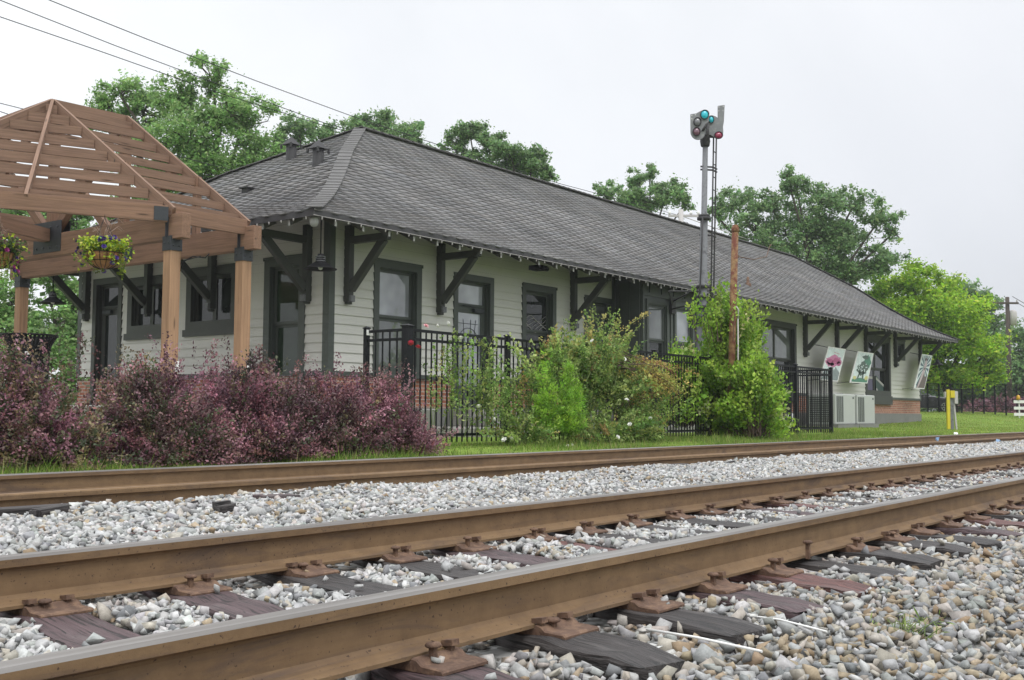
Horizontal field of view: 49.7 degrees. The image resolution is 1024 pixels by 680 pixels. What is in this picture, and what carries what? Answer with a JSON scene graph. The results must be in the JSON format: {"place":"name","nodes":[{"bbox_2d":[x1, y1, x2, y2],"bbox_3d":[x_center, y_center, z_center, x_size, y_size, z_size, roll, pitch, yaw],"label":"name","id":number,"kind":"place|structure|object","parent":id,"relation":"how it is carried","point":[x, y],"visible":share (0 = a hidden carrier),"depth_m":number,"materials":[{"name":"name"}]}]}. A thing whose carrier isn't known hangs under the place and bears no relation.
{"place":"outdoors","nodes":[
{"label":"outdoors","id":0,"kind":"place"},
{"bbox_2d":[0,103,229,169],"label":"power line","id":1,"kind":"object","parent":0,"point":[175,155],"visible":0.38,"depth_m":33.25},
{"bbox_2d":[59,405,434,436],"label":"platform","id":2,"kind":"structure","parent":0,"point":[428,415],"depth_m":17.98,"materials":[{"name":"concrete"}]},
{"bbox_2d":[0,333,58,393],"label":"litter bin","id":3,"kind":"object","parent":2,"relation":"on","point":[35,343],"visible":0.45,"depth_m":15.16,"materials":[{"name":"metal"}]},
{"bbox_2d":[0,99,261,387],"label":"pergola","id":4,"kind":"object","parent":2,"relation":"on","point":[157,229],"visible":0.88,"depth_m":16.85,"materials":[{"name":"brown wood"}]},
{"bbox_2d":[0,218,30,280],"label":"hanging basket","id":5,"kind":"object","parent":4,"relation":"hanging from","point":[9,253],"visible":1,"depth_m":14.47,"materials":[{"name":"green plant"}]},
{"bbox_2d":[72,216,134,279],"bbox_3d":[-5.652,-1.289,15.251,0.825,0.907,0.824,-3,-5,37],"label":"hanging basket","id":6,"kind":"object","parent":4,"relation":"hanging from","point":[105,252],"visible":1,"depth_m":15.12,"materials":[{"name":"green plant"}]},
{"bbox_2d":[0,0,683,218],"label":"power line","id":7,"kind":"object","parent":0,"point":[198,76],"visible":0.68,"depth_m":31.52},
{"bbox_2d":[0,16,686,222],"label":"power line","id":8,"kind":"object","parent":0,"point":[164,73],"visible":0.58,"depth_m":30.91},
{"bbox_2d":[49,0,672,213],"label":"power line","id":9,"kind":"object","parent":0,"point":[320,104],"visible":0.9,"depth_m":35.75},
{"bbox_2d":[0,440,1023,679],"bbox_3d":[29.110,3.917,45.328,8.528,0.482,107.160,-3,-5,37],"label":"ballast gravel","id":10,"kind":"structure","parent":0,"point":[970,584],"depth_m":4.67,"materials":[{"name":"gravel"}]},
{"bbox_2d":[0,502,93,515],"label":"tie fragment","id":11,"kind":"object","parent":10,"relation":"on","point":[21,510],"visible":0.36,"depth_m":6.31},
{"bbox_2d":[29,504,69,516],"bbox_3d":[-2.603,0.974,6.236,0.093,0.076,0.218,-3,-5,37],"label":"wood fragment","id":12,"kind":"object","parent":10,"relation":"on","point":[41,511],"visible":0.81,"depth_m":6.19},
{"bbox_2d":[0,594,297,679],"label":"railroad tie","id":13,"kind":"object","parent":10,"relation":"on","point":[69,621],"visible":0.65,"depth_m":3.53,"materials":[{"name":"wood"}]},
{"bbox_2d":[212,500,235,513],"bbox_3d":[-1.703,0.988,6.536,0.080,0.076,0.135,-3,-5,37],"label":"wood fragment","id":14,"kind":"object","parent":10,"relation":"on","point":[224,506],"visible":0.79,"depth_m":6.50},
{"bbox_2d":[252,494,300,498],"bbox_3d":[-1.581,1.071,7.434,0.169,0.070,0.300,-3,-5,42],"label":"tie fragment","id":15,"kind":"object","parent":10,"relation":"on","point":[271,496],"visible":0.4,"depth_m":7.38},
{"bbox_2d":[141,573,523,679],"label":"railroad tie","id":16,"kind":"object","parent":10,"relation":"on","point":[459,664],"visible":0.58,"depth_m":3.00,"materials":[{"name":"wood"}]},
{"bbox_2d":[0,451,1023,610],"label":"rail","id":17,"kind":"object","parent":16,"relation":"on","point":[87,572],"visible":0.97,"depth_m":4.96,"materials":[{"name":"metal"}]},
{"bbox_2d":[251,559,684,679],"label":"railroad tie","id":18,"kind":"object","parent":10,"relation":"on","point":[565,634],"visible":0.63,"depth_m":3.32,"materials":[{"name":"wood"}]},
{"bbox_2d":[0,476,1023,679],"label":"rail","id":19,"kind":"object","parent":10,"relation":"on","point":[335,640],"visible":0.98,"depth_m":3.14,"materials":[{"name":"metal"}]},
{"bbox_2d":[0,432,1023,493],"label":"rail","id":20,"kind":"object","parent":10,"relation":"on","point":[42,481],"visible":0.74,"depth_m":11.08,"materials":[{"name":"metal"}]},
{"bbox_2d":[0,436,1023,506],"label":"rail","id":21,"kind":"object","parent":10,"relation":"on","point":[163,493],"visible":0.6,"depth_m":8.98,"materials":[{"name":"metal"}]},
{"bbox_2d":[352,545,766,653],"bbox_3d":[-0.086,1.021,4.498,0.270,0.237,2.708,4,-5,-40],"label":"railroad tie","id":22,"kind":"object","parent":10,"relation":"on","point":[642,608],"visible":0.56,"depth_m":3.77,"materials":[{"name":"wood"}]},
{"bbox_2d":[430,536,825,618],"bbox_3d":[0.219,1.052,4.921,0.270,0.237,2.669,4,-5,-40],"label":"railroad tie","id":23,"kind":"object","parent":10,"relation":"on","point":[788,607],"visible":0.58,"depth_m":4.23,"materials":[{"name":"wood"}]},
{"bbox_2d":[497,527,878,598],"bbox_3d":[0.567,1.085,5.354,0.270,0.237,2.643,4,-5,-40],"label":"railroad tie","id":24,"kind":"object","parent":10,"relation":"on","point":[776,571],"visible":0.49,"depth_m":4.63,"materials":[{"name":"wood"}]},
{"bbox_2d":[646,628,762,652],"bbox_3d":[0.577,0.912,3.369,0.011,0.013,0.438,4,-5,-43],"label":"white rod","id":25,"kind":"object","parent":10,"relation":"on","point":[707,639],"visible":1,"depth_m":3.35,"materials":[{"name":"paint"}]},
{"bbox_2d":[547,521,907,585],"bbox_3d":[0.852,1.093,5.747,0.268,0.279,2.707,4,-5,-40],"label":"railroad tie","id":26,"kind":"object","parent":10,"relation":"on","point":[807,562],"visible":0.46,"depth_m":5.04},
{"bbox_2d":[598,514,944,570],"bbox_3d":[1.168,1.138,6.150,0.270,0.237,2.638,4,-5,-40],"label":"railroad tie","id":27,"kind":"object","parent":10,"relation":"on","point":[920,561],"visible":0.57,"depth_m":5.42,"materials":[{"name":"wood"}]},
{"bbox_2d":[745,614,827,632],"bbox_3d":[0.906,0.936,3.664,0.012,0.017,0.330,3,-5,-39],"label":"white rod","id":28,"kind":"object","parent":10,"relation":"on","point":[802,625],"visible":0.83,"depth_m":3.63,"materials":[{"name":"paint"}]},
{"bbox_2d":[645,509,977,558],"bbox_3d":[1.503,1.177,6.598,0.270,0.223,2.680,4,-5,-40],"label":"railroad tie","id":29,"kind":"object","parent":10,"relation":"on","point":[894,538],"visible":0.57,"depth_m":5.92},
{"bbox_2d":[684,503,1001,550],"bbox_3d":[1.778,1.197,6.982,0.270,0.237,2.708,4,-5,-40],"label":"railroad tie","id":30,"kind":"object","parent":10,"relation":"on","point":[919,531],"visible":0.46,"depth_m":6.27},
{"bbox_2d":[717,499,1023,540],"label":"railroad tie","id":31,"kind":"object","parent":10,"relation":"on","point":[948,526],"visible":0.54,"depth_m":6.72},
{"bbox_2d":[751,496,1023,531],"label":"railroad tie","id":32,"kind":"object","parent":10,"relation":"on","point":[972,516],"visible":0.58,"depth_m":7.22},
{"bbox_2d":[856,482,923,492],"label":"railroad tie","id":33,"kind":"object","parent":10,"relation":"on","point":[871,486],"visible":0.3,"depth_m":10.05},
{"bbox_2d":[784,491,1023,521],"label":"railroad tie","id":34,"kind":"object","parent":10,"relation":"on","point":[993,512],"visible":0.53,"depth_m":7.65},
{"bbox_2d":[870,597,952,639],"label":"ballast weed","id":35,"kind":"object","parent":10,"relation":"on","point":[904,621],"visible":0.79,"depth_m":3.75,"materials":[{"name":"green plant"}]},
{"bbox_2d":[875,479,949,489],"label":"railroad tie","id":36,"kind":"object","parent":10,"relation":"on","point":[889,484],"visible":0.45,"depth_m":10.48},
{"bbox_2d":[810,488,1023,514],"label":"railroad tie","id":37,"kind":"object","parent":10,"relation":"on","point":[828,493],"visible":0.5,"depth_m":8.96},
{"bbox_2d":[835,484,1023,505],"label":"railroad tie","id":38,"kind":"object","parent":10,"relation":"on","point":[852,488],"visible":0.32,"depth_m":9.67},
{"bbox_2d":[895,477,966,488],"bbox_3d":[4.371,1.445,10.422,0.270,0.237,2.680,4,-5,-40],"label":"railroad tie","id":39,"kind":"object","parent":10,"relation":"on","point":[908,481],"visible":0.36,"depth_m":10.88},
{"bbox_2d":[911,475,977,484],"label":"railroad tie","id":40,"kind":"object","parent":10,"relation":"on","point":[923,480],"visible":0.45,"depth_m":11.30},
{"bbox_2d":[926,474,990,482],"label":"railroad tie","id":41,"kind":"object","parent":10,"relation":"on","point":[935,476],"visible":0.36,"depth_m":11.74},
{"bbox_2d":[942,471,992,479],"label":"railroad tie","id":42,"kind":"object","parent":10,"relation":"on","point":[951,475],"visible":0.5,"depth_m":12.15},
{"bbox_2d":[954,469,1013,477],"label":"railroad tie","id":43,"kind":"object","parent":10,"relation":"on","point":[965,473],"visible":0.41,"depth_m":12.57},
{"bbox_2d":[967,469,1023,476],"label":"railroad tie","id":44,"kind":"object","parent":10,"relation":"on","point":[975,471],"visible":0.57,"depth_m":12.97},
{"bbox_2d":[990,465,1022,471],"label":"railroad tie","id":45,"kind":"object","parent":10,"relation":"on","point":[999,468],"visible":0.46,"depth_m":13.81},
{"bbox_2d":[1002,463,1023,469],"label":"railroad tie","id":46,"kind":"object","parent":10,"relation":"on","point":[1008,466],"visible":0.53,"depth_m":14.28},
{"bbox_2d":[0,0,1023,395],"label":"sky","id":47,"kind":"structure","parent":0,"point":[919,104],"materials":[{"name":"white"}]},
{"bbox_2d":[0,411,1023,473],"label":"ground","id":48,"kind":"structure","parent":0,"point":[498,450],"depth_m":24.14,"materials":[{"name":"plant"}]},
{"bbox_2d":[0,330,35,457],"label":"purple shrub","id":49,"kind":"object","parent":48,"relation":"on","point":[3,448],"visible":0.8,"depth_m":9.31,"materials":[{"name":"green plant"}]},
{"bbox_2d":[0,271,78,369],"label":"tree","id":50,"kind":"object","parent":48,"relation":"on","point":[69,309],"visible":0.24,"depth_m":35.46,"materials":[{"name":"green plant"}]},
{"bbox_2d":[0,323,89,404],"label":"green shrub","id":51,"kind":"object","parent":48,"relation":"on","point":[69,357],"visible":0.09,"depth_m":32.97,"materials":[{"name":"green plant"}]},
{"bbox_2d":[0,195,147,388],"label":"tree","id":52,"kind":"object","parent":48,"relation":"on","point":[80,222],"visible":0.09,"depth_m":43.67,"materials":[{"name":"green plant"}]},
{"bbox_2d":[0,317,153,473],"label":"purple shrub","id":53,"kind":"object","parent":48,"relation":"on","point":[50,426],"visible":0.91,"depth_m":9.65,"materials":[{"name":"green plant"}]},
{"bbox_2d":[71,331,249,467],"bbox_3d":[-3.427,0.633,10.929,1.796,1.414,1.943,-3,-5,37],"label":"purple shrub","id":54,"kind":"object","parent":48,"relation":"on","point":[160,420],"visible":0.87,"depth_m":10.64,"materials":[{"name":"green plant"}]},
{"bbox_2d":[84,49,299,193],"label":"oak tree","id":55,"kind":"object","parent":48,"relation":"on","point":[202,145],"visible":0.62,"depth_m":41.34,"materials":[{"name":"green plant"}]},
{"bbox_2d":[127,335,342,464],"bbox_3d":[-2.992,0.670,11.694,2.253,1.429,1.688,3,-5,-36],"label":"purple shrub","id":56,"kind":"object","parent":48,"relation":"on","point":[254,402],"visible":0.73,"depth_m":11.59,"materials":[{"name":"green plant"}]},
{"bbox_2d":[266,110,339,154],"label":"oak tree","id":57,"kind":"object","parent":48,"relation":"on","point":[300,129],"visible":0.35,"depth_m":55.84,"materials":[{"name":"green plant"}]},
{"bbox_2d":[266,352,405,460],"bbox_3d":[-2.170,0.788,12.665,1.777,1.312,1.830,-3,-5,37],"label":"purple shrub","id":58,"kind":"object","parent":48,"relation":"on","point":[321,403],"visible":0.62,"depth_m":12.47,"materials":[{"name":"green plant"}]},
{"bbox_2d":[333,106,435,147],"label":"oak tree","id":59,"kind":"object","parent":48,"relation":"on","point":[384,118],"visible":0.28,"depth_m":57.69,"materials":[{"name":"green plant"}]},
{"bbox_2d":[325,358,462,455],"bbox_3d":[-1.547,0.848,13.658,1.768,1.301,1.974,-1,-4,14],"label":"purple shrub","id":60,"kind":"object","parent":48,"relation":"on","point":[399,418],"visible":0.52,"depth_m":13.29,"materials":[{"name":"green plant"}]},
{"bbox_2d":[408,321,509,441],"bbox_3d":[-0.897,0.613,16.074,0.876,1.727,2.237,-3,-5,37],"label":"rose bush","id":61,"kind":"object","parent":48,"relation":"on","point":[448,364],"visible":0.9,"depth_m":16.25,"materials":[{"name":"green plant"}]},
{"bbox_2d":[436,119,509,163],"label":"oak tree","id":62,"kind":"object","parent":48,"relation":"on","point":[466,133],"visible":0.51,"depth_m":56.75,"materials":[{"name":"green plant"}]},
{"bbox_2d":[9,126,959,425],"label":"station building","id":63,"kind":"structure","parent":48,"relation":"on","point":[379,278],"depth_m":23.99,"materials":[{"name":"paint"}]},
{"bbox_2d":[38,276,66,304],"bbox_3d":[-9.566,-1.288,23.047,0.550,1.080,0.550,-3,-5,37],"label":"pendant lamp","id":64,"kind":"object","parent":63,"relation":"hanging from","point":[52,299],"visible":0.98,"depth_m":22.97,"materials":[{"name":"metal"}]},
{"bbox_2d":[89,277,123,404],"bbox_3d":[-8.726,0.052,23.977,1.080,2.800,0.215,-3,-5,37],"label":"door","id":65,"kind":"structure","parent":63,"relation":"in","point":[107,305],"depth_m":24.13,"materials":[{"name":"grey glass"}]},
{"bbox_2d":[123,274,162,340],"bbox_3d":[-7.563,-0.669,23.118,1.520,1.320,0.235,-3,-5,37],"label":"window","id":66,"kind":"structure","parent":63,"relation":"in","point":[138,325],"depth_m":23.17,"materials":[{"name":"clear glass"}]},
{"bbox_2d":[182,263,234,336],"bbox_3d":[-5.913,-0.771,21.888,1.640,1.380,0.235,-3,-5,37],"label":"window","id":67,"kind":"structure","parent":63,"relation":"in","point":[199,321],"depth_m":21.88,"materials":[{"name":"clear glass"}]},
{"bbox_2d":[262,254,305,392],"bbox_3d":[-4.201,-0.193,20.568,1.200,2.750,0.245,-3,-5,37],"label":"door","id":68,"kind":"structure","parent":63,"relation":"in","point":[284,315],"depth_m":20.73,"materials":[{"name":"grey glass"}]},
{"bbox_2d":[309,216,318,226],"bbox_3d":[-3.229,-1.940,18.026,0.160,0.190,0.160,-3,-5,37],"label":"corner light","id":69,"kind":"object","parent":63,"relation":"attached to","point":[313,221],"visible":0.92,"depth_m":17.97,"materials":[{"name":"glass"}]},
{"bbox_2d":[304,219,336,271],"bbox_3d":[-3.165,-1.631,18.294,0.550,0.950,0.550,-3,-5,37],"label":"pendant lamp","id":70,"kind":"object","parent":63,"relation":"hanging from","point":[320,264],"visible":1,"depth_m":18.23,"materials":[{"name":"metal"}]},
{"bbox_2d":[371,258,423,378],"bbox_3d":[-2.259,-0.391,21.319,0.265,2.250,1.420,-3,-5,37],"label":"door","id":71,"kind":"structure","parent":63,"relation":"in","point":[397,292],"depth_m":21.41,"materials":[{"name":"glass"}]},
{"bbox_2d":[450,272,493,408],"bbox_3d":[-0.873,0.042,23.173,0.215,2.810,1.330,-3,-5,37],"label":"door","id":72,"kind":"structure","parent":63,"relation":"in","point":[473,303],"depth_m":23.33,"materials":[{"name":"grey glass"}]},
{"bbox_2d":[529,264,548,270],"bbox_3d":[0.597,-1.681,23.902,0.378,0.398,0.300,-3,-5,37],"label":"flood light","id":73,"kind":"object","parent":63,"relation":"attached to","point":[537,267],"visible":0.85,"depth_m":23.79,"materials":[{"name":"black paint"}]},
{"bbox_2d":[521,282,557,383],"bbox_3d":[0.558,-0.124,25.073,0.265,2.250,1.400,-3,-5,37],"label":"window","id":74,"kind":"structure","parent":63,"relation":"in","point":[539,302],"depth_m":25.20,"materials":[{"name":"glass"}]},
{"bbox_2d":[190,214,957,342],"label":"string lights","id":75,"kind":"object","parent":63,"relation":"attached to","point":[583,269],"visible":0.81,"depth_m":23.30},
{"bbox_2d":[584,295,612,409],"bbox_3d":[2.057,0.335,27.077,0.215,2.780,1.310,-3,-5,37],"label":"door","id":76,"kind":"structure","parent":63,"relation":"in","point":[602,304],"depth_m":27.33,"materials":[{"name":"black wood"}]},
{"bbox_2d":[748,316,796,400],"bbox_3d":[8.036,0.631,35.029,0.255,2.580,4.730,-3,-5,37],"label":"window","id":77,"kind":"structure","parent":63,"relation":"in","point":[782,336],"depth_m":36.21,"materials":[{"name":"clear glass"}]},
{"bbox_2d":[809,344,845,381],"bbox_3d":[10.857,0.805,38.209,0.562,1.298,2.430,-3,-5,37],"label":"art panel","id":78,"kind":"object","parent":63,"relation":"attached to","point":[834,357],"visible":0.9,"depth_m":38.10,"materials":[{"name":"white paint"}]},
{"bbox_2d":[841,349,873,383],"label":"art panel","id":79,"kind":"object","parent":63,"relation":"attached to","point":[861,368],"visible":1,"depth_m":40.28,"materials":[{"name":"white paint"}]},
{"bbox_2d":[865,335,892,404],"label":"window","id":80,"kind":"structure","parent":63,"relation":"in","point":[878,385],"depth_m":43.85,"materials":[{"name":"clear glass"}]},
{"bbox_2d":[898,340,905,360],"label":"window","id":81,"kind":"structure","parent":63,"relation":"in","point":[901,343],"depth_m":45.95,"materials":[{"name":"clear glass"}]},
{"bbox_2d":[904,352,931,389],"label":"art panel","id":82,"kind":"object","parent":63,"relation":"attached to","point":[923,371],"visible":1,"depth_m":46.19,"materials":[{"name":"white paint"}]},
{"bbox_2d":[440,361,572,446],"bbox_3d":[0.187,1.027,16.737,1.297,1.434,3.182,-1,-4,24],"label":"rose bush","id":83,"kind":"object","parent":48,"relation":"on","point":[516,429],"visible":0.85,"depth_m":16.60,"materials":[{"name":"green plant"}]},
{"bbox_2d":[484,138,560,181],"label":"oak tree","id":84,"kind":"object","parent":48,"relation":"on","point":[530,160],"visible":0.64,"depth_m":55.67,"materials":[{"name":"green plant"}]},
{"bbox_2d":[530,347,589,436],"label":"feathery plant","id":85,"kind":"object","parent":48,"relation":"on","point":[564,420],"visible":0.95,"depth_m":17.09,"materials":[{"name":"green plant"}]},
{"bbox_2d":[474,315,673,443],"bbox_3d":[1.336,0.683,18.623,1.522,2.170,5.878,-3,-5,37],"label":"rose bush","id":86,"kind":"object","parent":48,"relation":"on","point":[596,376],"visible":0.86,"depth_m":18.57,"materials":[{"name":"green plant"}]},
{"bbox_2d":[581,304,650,354],"bbox_3d":[1.741,-0.178,19.423,0.916,0.938,1.734,-3,-5,37],"label":"rose cane","id":87,"kind":"object","parent":86,"relation":"attached to","point":[613,320],"visible":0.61,"depth_m":19.47,"materials":[{"name":"green plant"}]},
{"bbox_2d":[604,351,700,407],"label":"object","id":88,"kind":"object","parent":86,"relation":"attached to","point":[659,377],"visible":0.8,"depth_m":19.86,"materials":[{"name":"green plant"}]},
{"bbox_2d":[363,324,832,443],"bbox_3d":[2.433,1.189,22.684,2.474,1.845,16.311,-3,-5,37],"label":"metal fence","id":89,"kind":"object","parent":48,"relation":"on","point":[409,331],"visible":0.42,"depth_m":17.45,"materials":[{"name":"metal"}]},
{"bbox_2d":[592,161,697,218],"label":"oak tree","id":90,"kind":"object","parent":48,"relation":"on","point":[661,198],"visible":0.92,"depth_m":59.63,"materials":[{"name":"green plant"}]},
{"bbox_2d":[600,386,691,440],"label":"rose bush","id":91,"kind":"object","parent":48,"relation":"on","point":[660,404],"visible":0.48,"depth_m":19.76,"materials":[{"name":"green plant"}]},
{"bbox_2d":[668,209,699,221],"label":"utility pole","id":92,"kind":"object","parent":48,"relation":"on","point":[680,215],"visible":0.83,"depth_m":43.97,"materials":[{"name":"white paint"}]},
{"bbox_2d":[668,105,724,434],"bbox_3d":[3.963,-1.542,26.681,1.223,7.641,3.318,1,-4,-13],"label":"signal mast","id":93,"kind":"object","parent":48,"relation":"on","point":[705,127],"visible":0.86,"depth_m":25.46,"materials":[{"name":"metal"}]},
{"bbox_2d":[648,272,799,438],"bbox_3d":[4.492,0.366,22.985,2.666,3.681,4.269,-3,-5,37],"label":"lime shrub","id":94,"kind":"object","parent":48,"relation":"on","point":[753,408],"visible":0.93,"depth_m":22.61,"materials":[{"name":"green plant"}]},
{"bbox_2d":[726,225,771,436],"bbox_3d":[5.122,-0.118,23.634,0.207,4.545,2.234,-3,-5,37],"label":"rusty pole","id":95,"kind":"object","parent":48,"relation":"on","point":[735,256],"visible":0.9,"depth_m":22.96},
{"bbox_2d":[696,164,911,288],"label":"oak tree","id":96,"kind":"object","parent":48,"relation":"on","point":[837,243],"visible":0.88,"depth_m":57.59,"materials":[{"name":"green plant"}]},
{"bbox_2d":[805,393,858,427],"bbox_3d":[10.574,2.347,36.541,1.150,1.148,1.960,-3,-5,37],"label":"air conditioner","id":97,"kind":"object","parent":48,"relation":"on","point":[844,409],"visible":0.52,"depth_m":35.97,"materials":[{"name":"metal"}]},
{"bbox_2d":[854,394,878,427],"bbox_3d":[11.757,2.459,38.118,1.150,1.148,1.910,-3,-5,37],"label":"air conditioner","id":98,"kind":"object","parent":48,"relation":"on","point":[864,411],"visible":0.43,"depth_m":37.73,"materials":[{"name":"metal"}]},
{"bbox_2d":[920,391,944,411],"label":"parked car","id":99,"kind":"object","parent":48,"relation":"on","point":[942,409],"visible":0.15,"depth_m":63.13,"materials":[{"name":"paint"}]},
{"bbox_2d":[862,252,1020,411],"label":"shade tree","id":100,"kind":"object","parent":48,"relation":"on","point":[942,306],"visible":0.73,"depth_m":58.86,"materials":[{"name":"green plant"}]},
{"bbox_2d":[944,390,957,429],"bbox_3d":[15.459,2.506,38.865,0.455,1.520,0.220,0,-4,0],"label":"marker post","id":101,"kind":"object","parent":48,"relation":"on","point":[951,397],"visible":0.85,"depth_m":38.83,"materials":[{"name":"yellow paint"}]},
{"bbox_2d":[920,376,1017,411],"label":"dark hedge","id":102,"kind":"object","parent":48,"relation":"on","point":[959,396],"visible":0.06,"depth_m":82.92,"materials":[{"name":"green plant"}]},
{"bbox_2d":[920,383,1023,416],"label":"back fence","id":103,"kind":"object","parent":48,"relation":"on","point":[939,406],"visible":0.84,"depth_m":58.90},
{"bbox_2d":[945,278,1020,362],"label":"tree","id":104,"kind":"object","parent":48,"relation":"on","point":[996,326],"visible":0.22,"depth_m":85.15,"materials":[{"name":"green plant"}]},
{"bbox_2d":[958,393,1023,412],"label":"purple hedge","id":105,"kind":"object","parent":48,"relation":"on","point":[1010,410],"visible":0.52,"depth_m":70.15,"materials":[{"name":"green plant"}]},
{"bbox_2d":[971,317,1023,399],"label":"tree","id":106,"kind":"object","parent":48,"relation":"on","point":[1017,363],"visible":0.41,"depth_m":81.28,"materials":[{"name":"green plant"}]},
{"bbox_2d":[991,297,1018,397],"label":"utility pole","id":107,"kind":"object","parent":48,"relation":"on","point":[1011,317],"visible":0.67,"depth_m":74.09,"materials":[{"name":"brown wood"}]},
{"bbox_2d":[1014,395,1023,417],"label":"barricade","id":108,"kind":"object","parent":48,"relation":"on","point":[1018,401],"visible":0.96,"depth_m":56.99,"materials":[{"name":"white paint"}]},
{"bbox_2d":[437,424,694,436],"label":"path","id":109,"kind":"structure","parent":0,"point":[459,429],"depth_m":20.33,"materials":[{"name":"concrete"}]},
{"bbox_2d":[449,409,531,426],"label":"step","id":110,"kind":"structure","parent":109,"relation":"on","point":[464,415],"depth_m":22.15,"materials":[{"name":"concrete"}]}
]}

